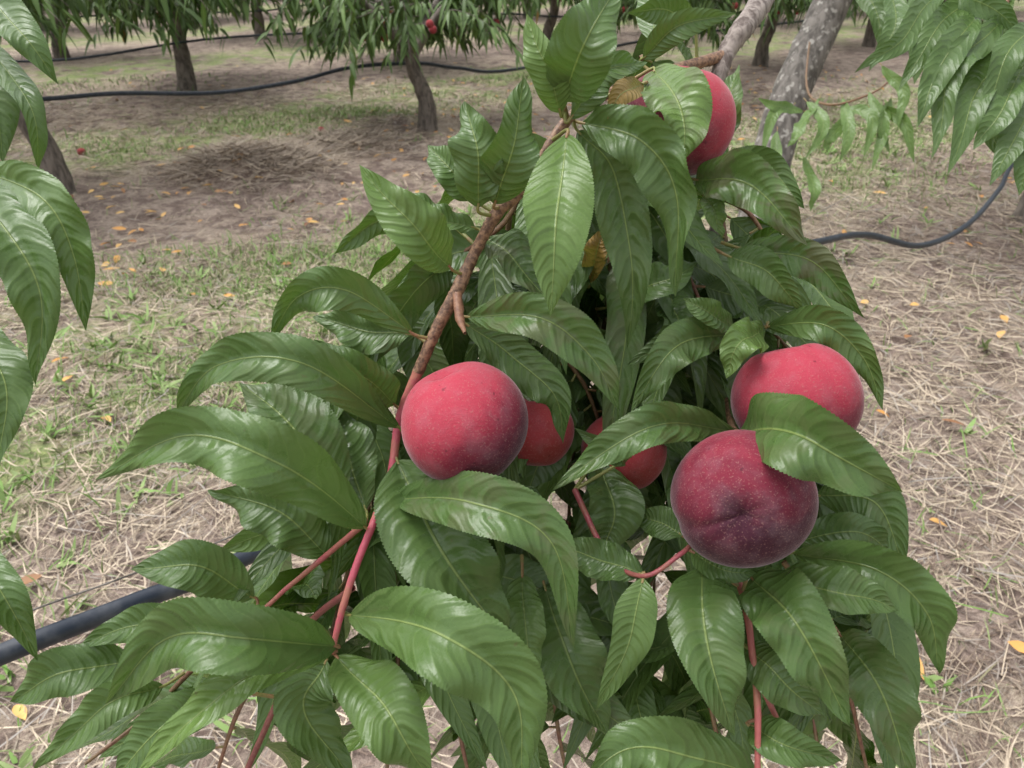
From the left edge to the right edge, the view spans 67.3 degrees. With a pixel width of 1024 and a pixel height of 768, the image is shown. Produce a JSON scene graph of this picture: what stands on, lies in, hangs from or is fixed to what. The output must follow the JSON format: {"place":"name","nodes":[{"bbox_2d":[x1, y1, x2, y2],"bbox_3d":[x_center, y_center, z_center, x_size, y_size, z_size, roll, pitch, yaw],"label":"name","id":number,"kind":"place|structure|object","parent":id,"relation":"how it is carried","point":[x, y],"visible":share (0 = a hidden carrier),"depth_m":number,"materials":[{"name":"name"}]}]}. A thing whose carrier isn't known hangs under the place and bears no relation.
{"place":"outdoors","nodes":[
{"label":"outdoors","id":0,"kind":"place"},
{"bbox_2d":[0,0,1023,767],"bbox_3d":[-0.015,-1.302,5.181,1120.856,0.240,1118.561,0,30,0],"label":"ground","id":1,"kind":"structure","parent":0,"point":[248,58],"depth_m":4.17,"materials":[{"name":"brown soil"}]},
{"bbox_2d":[77,148,86,155],"bbox_3d":[-3.522,-1.898,6.297,0.069,0.065,0.067,0,30,0],"label":"peach","id":2,"kind":"object","parent":1,"relation":"on","point":[81,150],"visible":0.73,"depth_m":6.27,"materials":[{"name":"red food"}]},
{"bbox_2d":[38,0,144,58],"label":"peach tree","id":3,"kind":"object","parent":1,"relation":"on","point":[56,53],"visible":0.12,"depth_m":11.01,"materials":[{"name":"green plant"}]},
{"bbox_2d":[0,0,223,193],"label":"peach tree","id":4,"kind":"object","parent":1,"relation":"on","point":[53,162],"visible":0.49,"depth_m":5.01,"materials":[{"name":"green plant"}]},
{"bbox_2d":[37,4,305,22],"bbox_3d":[0.724,-8.693,17.056,43.505,0.145,0.026,-26,39,-37],"label":"irrigation pipe","id":5,"kind":"object","parent":1,"relation":"on","point":[211,12],"visible":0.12,"depth_m":12.90,"materials":[{"name":"black plastic"}]},
{"bbox_2d":[43,0,308,90],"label":"peach tree","id":6,"kind":"object","parent":1,"relation":"on","point":[185,74],"visible":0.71,"depth_m":8.23,"materials":[{"name":"green plant"}]},
{"bbox_2d":[217,0,310,39],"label":"peach tree","id":7,"kind":"object","parent":1,"relation":"on","point":[258,28],"visible":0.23,"depth_m":13.06,"materials":[{"name":"green plant"}]},
{"bbox_2d":[15,13,562,62],"bbox_3d":[3.561,-7.213,14.492,43.505,0.145,0.026,-26,39,-37],"label":"irrigation pipe","id":8,"kind":"object","parent":1,"relation":"on","point":[133,50],"visible":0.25,"depth_m":8.36,"materials":[{"name":"black plastic"}]},
{"bbox_2d":[275,0,432,61],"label":"peach tree","id":9,"kind":"object","parent":1,"relation":"on","point":[409,2],"visible":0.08,"depth_m":10.41,"materials":[{"name":"green plant"}]},
{"bbox_2d":[219,0,572,131],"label":"peach tree","id":10,"kind":"object","parent":1,"relation":"on","point":[372,24],"visible":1,"depth_m":6.54,"materials":[{"name":"green plant"}]},
{"bbox_2d":[42,20,803,101],"bbox_3d":[0.450,-3.702,8.533,11.732,0.301,0.243,-26,39,-37],"label":"irrigation pipe","id":11,"kind":"object","parent":1,"relation":"on","point":[151,93],"visible":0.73,"depth_m":6.38,"materials":[{"name":"black plastic"}]},
{"bbox_2d":[0,163,1012,665],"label":"irrigation pipe","id":12,"kind":"object","parent":1,"relation":"on","point":[60,631],"visible":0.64,"depth_m":0.89,"materials":[{"name":"black plastic"}]},
{"bbox_2d":[33,196,848,610],"bbox_3d":[0.272,-0.167,1.699,0.058,0.149,2.876,23,37,34],"label":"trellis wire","id":13,"kind":"object","parent":12,"relation":"attached to","point":[215,542],"visible":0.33,"depth_m":0.90,"materials":[{"name":"black metal"}]},
{"bbox_2d":[0,0,1023,767],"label":"peach tree","id":14,"kind":"object","parent":1,"relation":"on","point":[624,280],"visible":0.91,"depth_m":0.45,"materials":[{"name":"green plant"}]},
{"bbox_2d":[401,361,527,479],"bbox_3d":[-0.027,0.022,0.440,0.073,0.070,0.074,0,30,0],"label":"peach","id":15,"kind":"object","parent":14,"relation":"hanging from","point":[458,418],"visible":0.94,"depth_m":0.41,"materials":[{"name":"red food"}]},
{"bbox_2d":[518,398,573,465],"bbox_3d":[0.015,0.031,0.520,0.054,0.049,0.052,0,30,0],"label":"peach","id":16,"kind":"object","parent":14,"relation":"hanging from","point":[544,445],"visible":0.47,"depth_m":0.50,"materials":[{"name":"red food"}]},
{"bbox_2d":[581,416,666,488],"bbox_3d":[0.078,0.047,0.540,0.060,0.054,0.057,0,30,0],"label":"peach","id":17,"kind":"object","parent":14,"relation":"hanging from","point":[642,469],"visible":0.29,"depth_m":0.52,"materials":[{"name":"red food"}]},
{"bbox_2d":[626,65,735,175],"bbox_3d":[0.107,-0.170,0.500,0.075,0.071,0.075,0,30,0],"label":"peach","id":18,"kind":"object","parent":14,"relation":"hanging from","point":[715,142],"visible":0.26,"depth_m":0.47,"materials":[{"name":"red food"}]},
{"bbox_2d":[670,429,818,567],"bbox_3d":[0.129,0.064,0.430,0.079,0.076,0.072,0,30,0],"label":"peach","id":19,"kind":"object","parent":14,"relation":"hanging from","point":[736,502],"visible":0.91,"depth_m":0.40,"materials":[{"name":"red plant"}]},
{"bbox_2d":[731,343,863,429],"bbox_3d":[0.173,0.010,0.470,0.076,0.075,0.076,0,30,0],"label":"peach","id":20,"kind":"object","parent":14,"relation":"hanging from","point":[826,377],"visible":0.66,"depth_m":0.44,"materials":[{"name":"red food"}]},
{"bbox_2d":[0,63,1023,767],"bbox_3d":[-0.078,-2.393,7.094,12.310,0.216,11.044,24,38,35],"label":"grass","id":21,"kind":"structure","parent":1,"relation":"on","point":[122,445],"depth_m":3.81,"materials":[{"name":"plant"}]},
{"bbox_2d":[12,59,1023,719],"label":"fallen leaves","id":22,"kind":"object","parent":1,"relation":"on","point":[22,713],"visible":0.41,"depth_m":4.23,"materials":[{"name":"orange plant"}]},
{"bbox_2d":[522,0,531,17],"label":"peach tree","id":23,"kind":"object","parent":1,"relation":"on","point":[523,16],"visible":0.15,"depth_m":16.89,"materials":[{"name":"green plant"}]},
{"bbox_2d":[487,0,581,39],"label":"peach tree","id":24,"kind":"object","parent":1,"relation":"on","point":[549,26],"visible":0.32,"depth_m":12.11,"materials":[{"name":"green plant"}]},
{"bbox_2d":[548,0,795,67],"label":"peach tree","id":25,"kind":"object","parent":1,"relation":"on","point":[626,6],"visible":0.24,"depth_m":8.11,"materials":[{"name":"green plant"}]},
{"bbox_2d":[698,0,871,66],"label":"peach tree","id":26,"kind":"object","parent":1,"relation":"on","point":[761,54],"visible":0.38,"depth_m":10.01,"materials":[{"name":"green plant"}]},
{"bbox_2d":[844,0,946,46],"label":"peach tree","id":27,"kind":"object","parent":1,"relation":"on","point":[869,39],"visible":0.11,"depth_m":12.37,"materials":[{"name":"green plant"}]},
{"bbox_2d":[1010,192,1023,222],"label":"peach tree","id":28,"kind":"object","parent":1,"relation":"on","point":[1018,211],"visible":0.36,"depth_m":4.62,"materials":[{"name":"grey plant"}]}
]}

